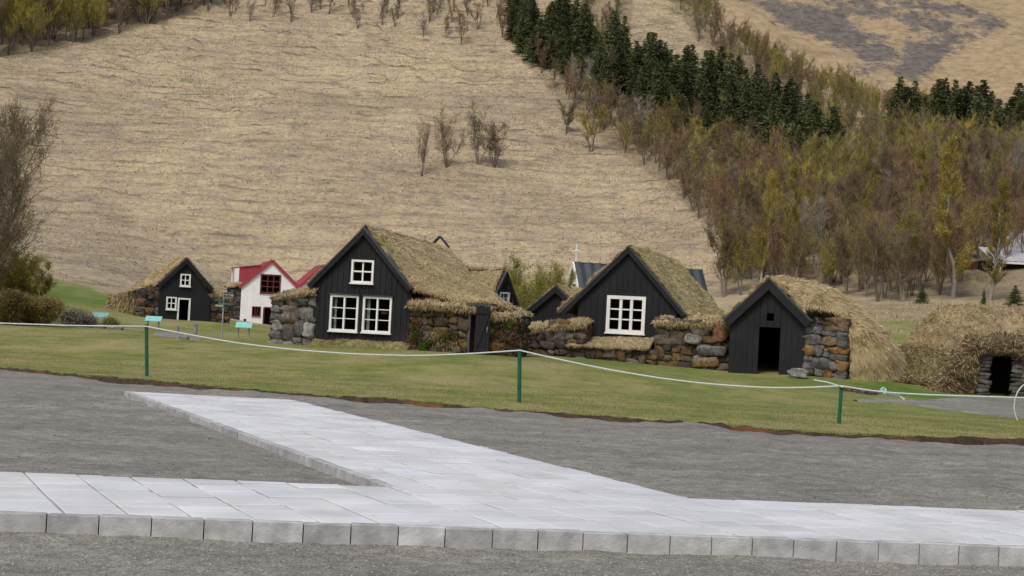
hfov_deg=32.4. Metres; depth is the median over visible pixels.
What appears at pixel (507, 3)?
spruce tree
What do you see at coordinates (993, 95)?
spruce tree
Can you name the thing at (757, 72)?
spruce tree
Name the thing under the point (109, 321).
bush
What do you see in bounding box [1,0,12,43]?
birch tree
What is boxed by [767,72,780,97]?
spruce tree
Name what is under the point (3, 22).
birch tree
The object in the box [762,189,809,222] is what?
birch tree
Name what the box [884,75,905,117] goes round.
spruce tree
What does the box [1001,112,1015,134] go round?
spruce tree
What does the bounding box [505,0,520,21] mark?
spruce tree
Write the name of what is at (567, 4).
spruce tree
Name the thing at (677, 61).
spruce tree
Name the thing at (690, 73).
spruce tree
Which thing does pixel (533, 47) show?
spruce tree
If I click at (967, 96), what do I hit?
spruce tree
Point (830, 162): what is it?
birch wood
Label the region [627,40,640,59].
spruce tree
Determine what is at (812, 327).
turf shed
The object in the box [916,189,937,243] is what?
birch tree
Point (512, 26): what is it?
spruce tree
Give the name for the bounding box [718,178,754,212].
birch tree
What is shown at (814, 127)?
spruce tree
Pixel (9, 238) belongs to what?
willow tree
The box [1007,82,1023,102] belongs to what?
spruce tree
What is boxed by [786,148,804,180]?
birch tree
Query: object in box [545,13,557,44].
spruce tree
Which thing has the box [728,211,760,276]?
birch tree
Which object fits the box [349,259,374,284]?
window
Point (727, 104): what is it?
spruce tree
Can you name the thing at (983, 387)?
door stones
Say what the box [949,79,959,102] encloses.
spruce tree
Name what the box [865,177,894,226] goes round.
birch tree
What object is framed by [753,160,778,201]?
birch tree
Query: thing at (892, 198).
birch tree
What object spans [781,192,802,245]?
birch tree
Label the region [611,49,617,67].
spruce tree
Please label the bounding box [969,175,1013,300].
poplar tree
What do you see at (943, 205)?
poplar tree
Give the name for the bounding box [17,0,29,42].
birch tree
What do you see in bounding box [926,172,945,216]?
birch tree
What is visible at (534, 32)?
spruce tree
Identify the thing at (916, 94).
spruce tree
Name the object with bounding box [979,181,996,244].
birch tree
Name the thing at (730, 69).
spruce tree
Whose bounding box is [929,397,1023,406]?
path
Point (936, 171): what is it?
birch tree
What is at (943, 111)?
spruce tree
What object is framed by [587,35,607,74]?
spruce tree
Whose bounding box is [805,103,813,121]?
spruce tree
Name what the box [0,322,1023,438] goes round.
lawn grass
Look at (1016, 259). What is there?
barn
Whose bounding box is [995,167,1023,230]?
birch tree
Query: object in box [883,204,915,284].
birch tree
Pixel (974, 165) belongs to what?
birch tree
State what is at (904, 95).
spruce tree
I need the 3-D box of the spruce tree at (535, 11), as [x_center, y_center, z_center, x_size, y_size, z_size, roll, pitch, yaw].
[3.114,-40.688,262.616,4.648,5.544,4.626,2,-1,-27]
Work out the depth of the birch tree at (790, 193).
142.88 m
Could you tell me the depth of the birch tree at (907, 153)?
158.16 m
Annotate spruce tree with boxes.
[503,6,517,39]
[504,0,512,11]
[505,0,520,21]
[505,0,528,20]
[511,0,533,42]
[511,14,528,52]
[514,0,528,27]
[521,25,537,59]
[522,18,555,64]
[525,0,543,30]
[538,36,558,67]
[541,1,561,38]
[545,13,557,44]
[545,30,557,60]
[551,27,564,65]
[553,0,569,25]
[555,6,572,36]
[556,0,575,24]
[556,36,577,73]
[557,13,567,38]
[557,25,575,66]
[566,0,581,34]
[566,33,588,72]
[568,48,589,89]
[571,3,597,44]
[582,9,597,38]
[582,24,595,54]
[584,28,604,68]
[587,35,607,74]
[589,46,604,80]
[590,55,603,86]
[593,52,611,99]
[597,56,611,82]
[600,43,631,103]
[602,10,620,45]
[602,54,632,101]
[604,9,623,52]
[610,15,633,51]
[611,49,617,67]
[618,76,637,108]
[621,37,633,66]
[626,60,635,85]
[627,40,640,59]
[628,65,652,120]
[630,44,646,83]
[631,45,645,74]
[636,61,654,91]
[642,32,659,60]
[642,33,650,52]
[642,83,658,126]
[643,33,664,72]
[644,75,670,127]
[646,39,672,72]
[649,62,671,98]
[650,57,657,79]
[656,56,670,83]
[662,70,697,124]
[663,49,673,62]
[665,53,683,88]
[668,64,680,99]
[671,85,677,105]
[671,94,692,140]
[674,59,698,92]
[676,96,691,134]
[678,45,690,73]
[680,44,700,83]
[680,47,697,81]
[691,67,720,121]
[691,79,713,133]
[692,81,717,114]
[693,71,704,98]
[694,50,709,85]
[696,50,720,89]
[696,106,714,144]
[700,53,721,84]
[709,102,720,128]
[710,94,735,148]
[712,46,726,84]
[713,70,735,107]
[714,77,742,133]
[714,101,724,137]
[718,52,739,88]
[725,90,766,150]
[729,55,745,88]
[736,81,745,109]
[737,69,751,87]
[738,73,754,101]
[738,93,771,148]
[740,79,754,109]
[744,111,766,149]
[748,78,768,111]
[749,63,768,88]
[751,76,763,98]
[754,100,786,156]
[757,80,775,106]
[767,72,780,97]
[770,80,783,110]
[775,80,801,126]
[778,76,803,114]
[781,98,804,129]
[781,123,792,138]
[781,130,793,152]
[783,107,810,149]
[790,113,797,131]
[791,127,805,157]
[800,93,810,112]
[800,99,814,118]
[803,101,826,142]
[803,115,826,168]
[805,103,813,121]
[814,105,848,172]
[881,89,903,120]
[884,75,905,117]
[889,86,921,140]
[910,80,926,131]
[913,286,930,303]
[919,105,932,141]
[921,96,929,110]
[925,81,951,118]
[928,78,942,97]
[930,78,951,106]
[932,103,941,129]
[934,106,947,126]
[941,88,972,132]
[947,85,974,128]
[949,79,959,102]
[966,81,975,104]
[967,92,987,132]
[973,89,988,109]
[975,80,994,109]
[980,289,986,304]
[983,107,990,128]
[988,111,1002,133]
[989,91,997,106]
[990,104,997,128]
[993,98,1004,119]
[999,97,1016,131]
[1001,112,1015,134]
[1003,285,1023,306]
[1005,98,1023,132]
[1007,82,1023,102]
[1014,92,1023,111]
[1014,115,1023,135]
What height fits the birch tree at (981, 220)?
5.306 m
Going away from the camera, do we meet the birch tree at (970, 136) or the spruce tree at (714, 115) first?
the birch tree at (970, 136)
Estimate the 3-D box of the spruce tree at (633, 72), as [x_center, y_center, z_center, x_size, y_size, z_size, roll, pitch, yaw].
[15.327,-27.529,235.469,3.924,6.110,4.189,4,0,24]
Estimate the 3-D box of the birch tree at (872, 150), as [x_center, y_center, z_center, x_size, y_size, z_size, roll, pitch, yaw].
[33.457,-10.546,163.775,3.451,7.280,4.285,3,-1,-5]
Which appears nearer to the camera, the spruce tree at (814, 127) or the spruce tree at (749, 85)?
the spruce tree at (814, 127)
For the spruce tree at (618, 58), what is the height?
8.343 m
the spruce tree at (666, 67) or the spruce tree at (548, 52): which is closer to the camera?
the spruce tree at (666, 67)
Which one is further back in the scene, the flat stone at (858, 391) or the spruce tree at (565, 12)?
the spruce tree at (565, 12)
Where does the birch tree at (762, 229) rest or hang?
on the ground at (196, 236)
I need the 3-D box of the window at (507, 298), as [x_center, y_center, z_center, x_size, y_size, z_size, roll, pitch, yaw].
[-0.282,0.392,63.472,0.160,0.486,0.660,2,-1,35]
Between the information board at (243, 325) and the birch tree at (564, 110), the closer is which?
the information board at (243, 325)
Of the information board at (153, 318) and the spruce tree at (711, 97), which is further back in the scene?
the spruce tree at (711, 97)
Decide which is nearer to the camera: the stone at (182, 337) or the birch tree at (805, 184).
the stone at (182, 337)
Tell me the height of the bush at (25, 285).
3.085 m
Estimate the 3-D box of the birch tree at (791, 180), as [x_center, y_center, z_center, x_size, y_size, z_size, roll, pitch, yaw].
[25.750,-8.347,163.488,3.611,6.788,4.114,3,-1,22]
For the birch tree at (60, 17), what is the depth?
255.98 m
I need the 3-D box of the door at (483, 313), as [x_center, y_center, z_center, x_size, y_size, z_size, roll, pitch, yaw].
[-0.971,1.433,57.266,0.464,1.665,0.127,3,-1,15]
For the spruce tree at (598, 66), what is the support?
on the ground at (196, 236)
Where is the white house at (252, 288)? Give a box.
[223,259,299,324]
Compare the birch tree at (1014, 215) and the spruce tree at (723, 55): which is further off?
the spruce tree at (723, 55)
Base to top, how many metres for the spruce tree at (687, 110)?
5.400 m
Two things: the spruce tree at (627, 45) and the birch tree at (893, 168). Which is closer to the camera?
the birch tree at (893, 168)
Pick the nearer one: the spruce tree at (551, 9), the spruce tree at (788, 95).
the spruce tree at (788, 95)
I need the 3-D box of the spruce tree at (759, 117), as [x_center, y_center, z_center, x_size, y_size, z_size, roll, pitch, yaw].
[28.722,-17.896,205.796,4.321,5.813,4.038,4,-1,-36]
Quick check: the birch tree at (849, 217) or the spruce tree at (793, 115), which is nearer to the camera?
the birch tree at (849, 217)
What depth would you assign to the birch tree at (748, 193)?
158.34 m
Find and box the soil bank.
[0,368,1023,444]
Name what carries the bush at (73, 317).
on the ground at (196, 236)
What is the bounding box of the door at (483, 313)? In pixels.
[474,306,490,354]
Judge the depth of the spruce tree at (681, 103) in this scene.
217.50 m
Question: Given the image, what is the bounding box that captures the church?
[566,244,707,291]
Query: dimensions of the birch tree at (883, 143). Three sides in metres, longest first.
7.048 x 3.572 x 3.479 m
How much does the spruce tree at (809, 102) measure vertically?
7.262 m
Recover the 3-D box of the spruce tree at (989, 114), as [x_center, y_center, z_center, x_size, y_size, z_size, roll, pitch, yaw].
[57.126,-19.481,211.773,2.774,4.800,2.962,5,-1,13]
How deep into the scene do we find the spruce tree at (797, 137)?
197.28 m
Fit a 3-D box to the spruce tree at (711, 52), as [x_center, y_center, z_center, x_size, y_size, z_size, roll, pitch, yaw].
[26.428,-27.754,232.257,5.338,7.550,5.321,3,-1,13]
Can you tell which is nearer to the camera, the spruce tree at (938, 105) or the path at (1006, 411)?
the path at (1006, 411)
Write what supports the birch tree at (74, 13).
on the ground at (196, 236)
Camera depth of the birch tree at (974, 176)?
141.60 m
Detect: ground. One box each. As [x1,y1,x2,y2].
[0,0,1023,438]
[0,369,1023,575]
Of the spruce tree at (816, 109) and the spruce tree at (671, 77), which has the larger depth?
the spruce tree at (671, 77)
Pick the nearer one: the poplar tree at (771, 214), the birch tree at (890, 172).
the poplar tree at (771, 214)
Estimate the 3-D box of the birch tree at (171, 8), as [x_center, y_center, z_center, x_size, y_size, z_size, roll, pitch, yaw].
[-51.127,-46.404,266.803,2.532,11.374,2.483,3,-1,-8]
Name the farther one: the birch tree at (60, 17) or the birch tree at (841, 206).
the birch tree at (60, 17)
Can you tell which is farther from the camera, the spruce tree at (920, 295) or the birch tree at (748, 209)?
the birch tree at (748, 209)
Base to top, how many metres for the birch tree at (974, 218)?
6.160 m
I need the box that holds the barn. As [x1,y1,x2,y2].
[964,231,1023,271]
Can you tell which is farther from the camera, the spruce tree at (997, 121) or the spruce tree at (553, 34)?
the spruce tree at (553, 34)
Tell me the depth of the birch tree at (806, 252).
133.31 m
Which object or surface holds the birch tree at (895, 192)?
on the ground at (196, 236)
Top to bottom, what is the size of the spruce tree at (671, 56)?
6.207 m
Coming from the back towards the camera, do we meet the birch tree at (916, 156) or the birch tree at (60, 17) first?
the birch tree at (60, 17)
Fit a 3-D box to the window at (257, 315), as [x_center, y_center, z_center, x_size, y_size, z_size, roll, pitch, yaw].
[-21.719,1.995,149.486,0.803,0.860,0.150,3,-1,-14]
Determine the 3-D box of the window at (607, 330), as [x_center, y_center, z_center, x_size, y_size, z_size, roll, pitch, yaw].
[3.942,0.943,60.975,1.427,1.333,0.170,3,-1,15]
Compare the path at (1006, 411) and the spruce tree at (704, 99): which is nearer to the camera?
the path at (1006, 411)
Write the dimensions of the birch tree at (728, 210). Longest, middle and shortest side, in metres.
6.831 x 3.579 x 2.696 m
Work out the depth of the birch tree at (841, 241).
123.07 m
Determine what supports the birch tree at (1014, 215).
on the ground at (196, 236)
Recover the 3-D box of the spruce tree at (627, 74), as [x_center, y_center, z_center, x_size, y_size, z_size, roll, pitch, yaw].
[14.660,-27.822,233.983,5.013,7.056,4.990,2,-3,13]
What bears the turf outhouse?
on the ground at (196, 236)
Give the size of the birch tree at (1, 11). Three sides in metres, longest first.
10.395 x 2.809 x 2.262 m
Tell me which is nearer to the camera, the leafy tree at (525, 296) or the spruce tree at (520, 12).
the leafy tree at (525, 296)
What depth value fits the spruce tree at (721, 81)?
223.57 m
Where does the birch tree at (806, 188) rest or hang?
on the ground at (196, 236)
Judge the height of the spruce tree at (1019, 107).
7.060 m
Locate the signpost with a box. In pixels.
[214,292,233,338]
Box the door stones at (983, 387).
[974,355,1023,396]
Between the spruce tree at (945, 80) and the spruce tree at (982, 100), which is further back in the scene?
the spruce tree at (945, 80)
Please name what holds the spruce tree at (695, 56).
on the ground at (196, 236)
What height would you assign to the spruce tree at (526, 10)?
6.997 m
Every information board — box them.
[92,312,108,318]
[145,316,161,330]
[235,322,252,338]
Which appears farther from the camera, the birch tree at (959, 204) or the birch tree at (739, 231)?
the birch tree at (739, 231)
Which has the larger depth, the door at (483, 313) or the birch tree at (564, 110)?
the birch tree at (564, 110)
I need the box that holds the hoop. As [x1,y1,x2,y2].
[1013,385,1023,420]
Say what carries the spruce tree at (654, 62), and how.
on the ground at (196, 236)
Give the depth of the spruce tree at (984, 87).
235.49 m
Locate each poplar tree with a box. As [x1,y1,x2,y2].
[753,165,779,280]
[776,161,808,274]
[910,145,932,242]
[932,132,978,297]
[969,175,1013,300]
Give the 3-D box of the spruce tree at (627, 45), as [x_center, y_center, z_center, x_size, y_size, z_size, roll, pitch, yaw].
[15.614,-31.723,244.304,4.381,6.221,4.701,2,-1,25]
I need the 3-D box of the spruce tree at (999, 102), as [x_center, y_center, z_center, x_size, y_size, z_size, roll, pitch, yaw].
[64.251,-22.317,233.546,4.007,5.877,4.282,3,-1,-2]
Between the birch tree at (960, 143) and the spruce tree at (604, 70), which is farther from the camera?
the spruce tree at (604, 70)
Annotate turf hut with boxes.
[922,330,1023,396]
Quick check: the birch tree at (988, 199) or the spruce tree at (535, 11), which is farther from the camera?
the spruce tree at (535, 11)
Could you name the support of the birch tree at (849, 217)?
on the ground at (196, 236)
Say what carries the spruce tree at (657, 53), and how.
on the ground at (196, 236)
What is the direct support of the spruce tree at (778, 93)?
on the ground at (196, 236)
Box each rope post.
[145,324,148,375]
[517,349,521,401]
[837,385,843,423]
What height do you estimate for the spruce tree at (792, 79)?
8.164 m
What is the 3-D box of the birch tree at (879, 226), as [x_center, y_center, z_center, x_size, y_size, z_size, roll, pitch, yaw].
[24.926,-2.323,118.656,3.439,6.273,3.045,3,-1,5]
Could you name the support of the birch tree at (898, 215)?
on the ground at (196, 236)
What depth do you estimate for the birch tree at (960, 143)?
166.66 m
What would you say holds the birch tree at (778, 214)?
on the ground at (196, 236)
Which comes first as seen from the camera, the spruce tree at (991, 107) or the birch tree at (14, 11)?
the spruce tree at (991, 107)
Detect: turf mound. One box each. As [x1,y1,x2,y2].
[892,342,954,385]
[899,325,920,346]
[900,303,1023,375]
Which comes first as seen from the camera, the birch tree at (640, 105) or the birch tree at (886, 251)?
the birch tree at (886, 251)
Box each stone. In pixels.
[110,327,123,329]
[175,336,188,339]
[843,387,855,391]
[856,389,877,394]
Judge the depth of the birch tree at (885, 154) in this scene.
160.26 m
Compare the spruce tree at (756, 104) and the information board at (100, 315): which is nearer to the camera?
the information board at (100, 315)
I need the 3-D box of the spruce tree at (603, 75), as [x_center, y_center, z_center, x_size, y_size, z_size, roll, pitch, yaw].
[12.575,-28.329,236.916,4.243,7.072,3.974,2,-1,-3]
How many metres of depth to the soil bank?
29.07 m
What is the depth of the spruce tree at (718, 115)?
215.21 m
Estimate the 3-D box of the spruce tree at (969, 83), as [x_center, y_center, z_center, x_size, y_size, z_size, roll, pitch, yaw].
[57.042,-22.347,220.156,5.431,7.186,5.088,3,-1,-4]
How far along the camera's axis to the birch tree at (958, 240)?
115.80 m
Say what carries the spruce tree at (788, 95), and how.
on the ground at (196, 236)
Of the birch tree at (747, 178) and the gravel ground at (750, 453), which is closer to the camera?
the gravel ground at (750, 453)
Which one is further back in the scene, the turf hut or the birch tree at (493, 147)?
the birch tree at (493, 147)
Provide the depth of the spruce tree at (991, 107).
216.42 m
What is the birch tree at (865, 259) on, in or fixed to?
on the ground at (196, 236)
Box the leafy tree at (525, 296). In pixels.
[488,251,580,309]
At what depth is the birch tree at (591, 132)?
217.56 m
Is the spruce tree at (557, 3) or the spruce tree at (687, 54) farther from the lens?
the spruce tree at (557, 3)
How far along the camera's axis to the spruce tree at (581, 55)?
242.25 m
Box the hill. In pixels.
[700,0,1023,108]
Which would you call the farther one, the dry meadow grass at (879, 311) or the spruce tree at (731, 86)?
the spruce tree at (731, 86)
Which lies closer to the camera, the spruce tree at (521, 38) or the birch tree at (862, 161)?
the birch tree at (862, 161)
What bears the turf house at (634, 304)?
on the ground at (196, 236)
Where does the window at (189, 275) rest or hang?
in the turf house at (178, 288)
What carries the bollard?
on the ground at (196, 236)
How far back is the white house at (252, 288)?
149.67 m
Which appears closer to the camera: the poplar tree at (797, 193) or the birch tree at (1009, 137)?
the poplar tree at (797, 193)
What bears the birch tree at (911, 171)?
on the ground at (196, 236)
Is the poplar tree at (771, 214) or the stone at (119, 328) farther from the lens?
the poplar tree at (771, 214)
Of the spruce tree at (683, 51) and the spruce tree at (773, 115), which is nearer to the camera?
the spruce tree at (773, 115)
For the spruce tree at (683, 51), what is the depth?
238.93 m
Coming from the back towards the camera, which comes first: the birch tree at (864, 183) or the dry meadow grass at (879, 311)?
the birch tree at (864, 183)
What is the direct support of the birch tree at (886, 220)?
on the ground at (196, 236)
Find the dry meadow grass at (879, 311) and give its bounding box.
[719,257,1023,332]
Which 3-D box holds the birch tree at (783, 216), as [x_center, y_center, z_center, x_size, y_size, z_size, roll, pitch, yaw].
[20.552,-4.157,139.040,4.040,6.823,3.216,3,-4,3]
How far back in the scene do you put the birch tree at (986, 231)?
130.10 m
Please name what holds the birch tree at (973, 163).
on the ground at (196, 236)
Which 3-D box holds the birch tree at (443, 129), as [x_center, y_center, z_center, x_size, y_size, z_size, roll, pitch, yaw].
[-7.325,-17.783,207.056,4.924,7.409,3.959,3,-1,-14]
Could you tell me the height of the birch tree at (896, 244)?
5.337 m
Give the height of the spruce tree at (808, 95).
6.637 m
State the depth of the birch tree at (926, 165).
143.40 m
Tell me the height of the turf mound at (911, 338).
1.609 m
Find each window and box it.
[165,297,176,310]
[179,274,190,287]
[252,306,260,316]
[259,274,280,293]
[327,294,358,332]
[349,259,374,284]
[360,296,392,334]
[499,292,509,301]
[604,295,645,334]
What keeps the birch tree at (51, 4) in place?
on the ground at (196, 236)
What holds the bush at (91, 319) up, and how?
on the ground at (196, 236)
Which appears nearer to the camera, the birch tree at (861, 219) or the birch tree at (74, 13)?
the birch tree at (861, 219)
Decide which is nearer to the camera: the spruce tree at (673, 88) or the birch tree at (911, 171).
the birch tree at (911, 171)
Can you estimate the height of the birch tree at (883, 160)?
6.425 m
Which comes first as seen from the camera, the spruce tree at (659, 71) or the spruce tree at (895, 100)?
the spruce tree at (895, 100)
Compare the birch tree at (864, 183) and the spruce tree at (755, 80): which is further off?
the spruce tree at (755, 80)
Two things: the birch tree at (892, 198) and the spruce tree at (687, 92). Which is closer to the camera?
the birch tree at (892, 198)
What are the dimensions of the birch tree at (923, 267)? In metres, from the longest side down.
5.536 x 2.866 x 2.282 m
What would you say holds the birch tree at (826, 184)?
on the ground at (196, 236)
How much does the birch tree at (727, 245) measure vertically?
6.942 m
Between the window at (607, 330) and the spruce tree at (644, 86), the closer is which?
the window at (607, 330)
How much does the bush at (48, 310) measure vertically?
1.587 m
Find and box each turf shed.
[521,283,581,322]
[717,275,907,381]
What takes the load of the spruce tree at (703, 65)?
on the ground at (196, 236)
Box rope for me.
[0,323,1023,399]
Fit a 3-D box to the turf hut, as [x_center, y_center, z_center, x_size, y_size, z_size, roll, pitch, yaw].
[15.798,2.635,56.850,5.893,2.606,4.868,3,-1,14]
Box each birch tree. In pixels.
[0,0,7,30]
[0,1,9,37]
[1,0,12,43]
[3,0,24,50]
[11,0,19,39]
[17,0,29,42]
[35,0,56,45]
[58,0,64,29]
[61,0,84,35]
[104,0,115,25]
[165,0,180,17]
[169,0,174,16]
[413,118,431,175]
[432,108,467,167]
[465,102,497,163]
[478,119,511,167]
[556,97,577,133]
[568,53,594,102]
[574,101,612,151]
[632,94,655,147]
[665,106,696,152]
[701,212,737,296]
[716,213,746,283]
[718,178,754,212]
[719,201,753,278]
[725,222,765,294]
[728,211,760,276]
[730,202,755,273]
[732,167,761,210]
[734,185,769,217]
[741,190,768,264]
[741,201,757,268]
[742,215,775,282]
[748,200,791,275]
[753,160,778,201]
[761,191,781,228]
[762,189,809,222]
[765,216,808,275]
[768,198,786,261]
[769,151,799,202]
[779,164,808,204]
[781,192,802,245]
[781,217,816,278]
[783,191,810,233]
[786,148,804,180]
[788,195,821,266]
[792,212,816,277]
[797,195,835,273]
[798,170,817,243]
[800,187,841,255]
[802,182,815,217]
[804,175,840,240]
[811,172,844,235]
[814,190,849,241]
[816,185,847,219]
[818,238,843,283]
[820,202,853,245]
[821,181,856,230]
[823,217,875,294]
[824,171,864,205]
[828,191,849,246]
[838,210,876,291]
[844,171,868,232]
[850,167,888,214]
[851,224,873,296]
[852,147,892,188]
[855,174,878,220]
[855,202,881,272]
[856,136,881,179]
[856,151,876,186]
[858,220,911,301]
[859,208,907,297]
[864,207,894,285]
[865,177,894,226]
[873,129,894,190]
[877,178,899,225]
[877,218,904,290]
[878,210,925,292]
[879,156,909,204]
[882,224,922,302]
[883,169,907,199]
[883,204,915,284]
[885,164,912,206]
[886,164,924,218]
[889,141,914,191]
[891,203,911,228]
[894,152,945,202]
[895,177,942,224]
[901,191,937,262]
[906,146,929,184]
[906,218,937,289]
[913,158,953,182]
[914,189,965,243]
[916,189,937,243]
[919,163,943,191]
[919,228,956,292]
[923,157,970,181]
[923,205,976,296]
[925,161,962,233]
[926,129,958,161]
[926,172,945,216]
[936,182,979,220]
[938,126,976,164]
[942,201,989,281]
[943,214,984,278]
[946,152,981,202]
[946,170,968,216]
[956,150,986,199]
[962,192,998,260]
[966,127,1003,167]
[966,170,1013,245]
[967,164,990,218]
[967,195,991,258]
[971,126,1020,176]
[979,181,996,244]
[980,158,1003,234]
[988,149,1015,182]
[989,133,1017,173]
[989,133,1023,168]
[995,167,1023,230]
[1000,159,1023,196]
[1003,129,1023,170]
[1005,197,1023,239]
[1007,136,1023,176]
[1007,167,1023,219]
[1010,170,1023,229]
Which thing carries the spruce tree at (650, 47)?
on the ground at (196, 236)
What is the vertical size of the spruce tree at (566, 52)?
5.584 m
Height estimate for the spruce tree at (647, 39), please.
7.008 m
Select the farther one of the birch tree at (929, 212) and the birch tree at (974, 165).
the birch tree at (974, 165)
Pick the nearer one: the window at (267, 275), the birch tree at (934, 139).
the window at (267, 275)
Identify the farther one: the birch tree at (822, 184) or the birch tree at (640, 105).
the birch tree at (640, 105)
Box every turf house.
[105,256,233,323]
[267,224,532,356]
[527,244,729,370]
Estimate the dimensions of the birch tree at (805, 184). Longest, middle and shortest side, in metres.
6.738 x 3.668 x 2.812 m
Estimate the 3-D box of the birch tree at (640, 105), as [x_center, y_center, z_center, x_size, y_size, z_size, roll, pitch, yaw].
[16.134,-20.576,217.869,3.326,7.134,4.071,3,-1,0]
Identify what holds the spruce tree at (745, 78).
on the ground at (196, 236)
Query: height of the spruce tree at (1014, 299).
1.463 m
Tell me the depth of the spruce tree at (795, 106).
204.76 m
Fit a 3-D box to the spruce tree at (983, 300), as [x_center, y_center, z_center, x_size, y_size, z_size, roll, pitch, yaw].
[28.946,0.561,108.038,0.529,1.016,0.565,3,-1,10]
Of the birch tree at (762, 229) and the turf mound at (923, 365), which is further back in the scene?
the birch tree at (762, 229)
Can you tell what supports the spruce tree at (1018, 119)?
on the ground at (196, 236)
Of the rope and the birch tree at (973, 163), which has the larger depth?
the birch tree at (973, 163)
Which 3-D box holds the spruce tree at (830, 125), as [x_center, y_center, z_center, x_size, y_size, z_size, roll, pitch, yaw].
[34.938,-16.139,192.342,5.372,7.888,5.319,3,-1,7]
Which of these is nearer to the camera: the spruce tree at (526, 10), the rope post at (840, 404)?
the rope post at (840, 404)
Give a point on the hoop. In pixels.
(1014, 402)
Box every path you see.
[0,392,1023,545]
[153,331,201,339]
[853,398,1023,418]
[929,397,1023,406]
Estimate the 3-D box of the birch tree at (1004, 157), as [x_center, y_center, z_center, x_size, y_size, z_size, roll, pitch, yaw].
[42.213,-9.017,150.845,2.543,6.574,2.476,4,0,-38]
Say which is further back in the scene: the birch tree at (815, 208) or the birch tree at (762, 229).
the birch tree at (815, 208)
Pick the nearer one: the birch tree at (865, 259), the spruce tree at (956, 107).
the birch tree at (865, 259)
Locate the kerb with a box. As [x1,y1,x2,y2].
[0,391,1023,566]
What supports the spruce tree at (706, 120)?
on the ground at (196, 236)
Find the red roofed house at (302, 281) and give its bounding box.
[295,264,325,288]
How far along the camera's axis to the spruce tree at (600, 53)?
243.83 m
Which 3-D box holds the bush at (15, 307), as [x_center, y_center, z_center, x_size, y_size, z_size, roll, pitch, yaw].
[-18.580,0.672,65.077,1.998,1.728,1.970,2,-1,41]
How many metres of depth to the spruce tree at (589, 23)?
256.17 m
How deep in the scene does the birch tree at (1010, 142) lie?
159.19 m
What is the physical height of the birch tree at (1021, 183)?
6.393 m
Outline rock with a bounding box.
[786,368,808,378]
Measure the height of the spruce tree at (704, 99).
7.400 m
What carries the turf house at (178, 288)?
on the ground at (196, 236)
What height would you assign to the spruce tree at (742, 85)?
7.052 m
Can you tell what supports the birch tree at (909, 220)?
on the ground at (196, 236)
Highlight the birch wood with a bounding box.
[0,0,1023,297]
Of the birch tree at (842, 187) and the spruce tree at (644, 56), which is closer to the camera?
the birch tree at (842, 187)
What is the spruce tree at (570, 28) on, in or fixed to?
on the ground at (196, 236)
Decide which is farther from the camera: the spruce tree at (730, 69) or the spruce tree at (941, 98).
the spruce tree at (730, 69)
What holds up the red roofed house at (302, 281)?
on the ground at (196, 236)
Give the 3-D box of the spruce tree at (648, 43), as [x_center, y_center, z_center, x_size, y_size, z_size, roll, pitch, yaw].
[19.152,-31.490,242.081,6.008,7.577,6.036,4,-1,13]
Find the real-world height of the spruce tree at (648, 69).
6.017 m
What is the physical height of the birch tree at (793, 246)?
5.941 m
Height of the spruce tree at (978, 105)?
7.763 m
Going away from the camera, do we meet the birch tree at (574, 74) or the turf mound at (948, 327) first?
the turf mound at (948, 327)
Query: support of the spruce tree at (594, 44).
on the ground at (196, 236)
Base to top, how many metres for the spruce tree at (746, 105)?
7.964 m
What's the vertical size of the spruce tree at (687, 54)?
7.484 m
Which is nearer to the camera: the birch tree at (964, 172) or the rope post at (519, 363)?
the rope post at (519, 363)
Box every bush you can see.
[0,246,32,292]
[0,283,36,324]
[5,248,60,297]
[20,291,67,326]
[57,305,89,326]
[81,312,100,327]
[100,314,120,324]
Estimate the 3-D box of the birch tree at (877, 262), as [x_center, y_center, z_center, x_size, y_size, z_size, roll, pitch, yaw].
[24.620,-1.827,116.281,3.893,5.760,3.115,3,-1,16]
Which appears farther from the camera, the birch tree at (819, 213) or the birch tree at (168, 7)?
the birch tree at (168, 7)
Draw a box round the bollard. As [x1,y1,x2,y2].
[193,323,197,334]
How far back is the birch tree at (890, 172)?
149.82 m
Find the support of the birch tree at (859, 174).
on the ground at (196, 236)
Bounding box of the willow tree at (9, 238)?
[0,89,70,284]
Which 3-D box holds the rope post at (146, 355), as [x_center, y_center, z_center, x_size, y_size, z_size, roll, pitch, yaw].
[-7.369,1.353,35.473,0.140,1.255,0.074,3,-1,0]
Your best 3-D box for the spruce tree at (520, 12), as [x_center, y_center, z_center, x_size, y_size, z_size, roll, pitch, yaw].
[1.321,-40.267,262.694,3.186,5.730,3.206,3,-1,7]
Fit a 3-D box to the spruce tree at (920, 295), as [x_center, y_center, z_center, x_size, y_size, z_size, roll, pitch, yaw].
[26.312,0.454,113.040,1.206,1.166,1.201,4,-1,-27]
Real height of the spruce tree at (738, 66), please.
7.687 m
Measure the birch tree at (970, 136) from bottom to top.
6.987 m
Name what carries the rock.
on the ground at (196, 236)
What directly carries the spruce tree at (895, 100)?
on the ground at (196, 236)
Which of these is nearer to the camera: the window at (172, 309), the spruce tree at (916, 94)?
the window at (172, 309)
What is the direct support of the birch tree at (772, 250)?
on the ground at (196, 236)
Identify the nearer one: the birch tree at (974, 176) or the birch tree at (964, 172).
the birch tree at (974, 176)
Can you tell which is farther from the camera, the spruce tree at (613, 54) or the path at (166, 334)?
the spruce tree at (613, 54)
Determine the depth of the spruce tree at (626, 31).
248.51 m
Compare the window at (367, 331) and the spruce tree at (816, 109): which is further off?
the spruce tree at (816, 109)
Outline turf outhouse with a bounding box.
[468,266,519,311]

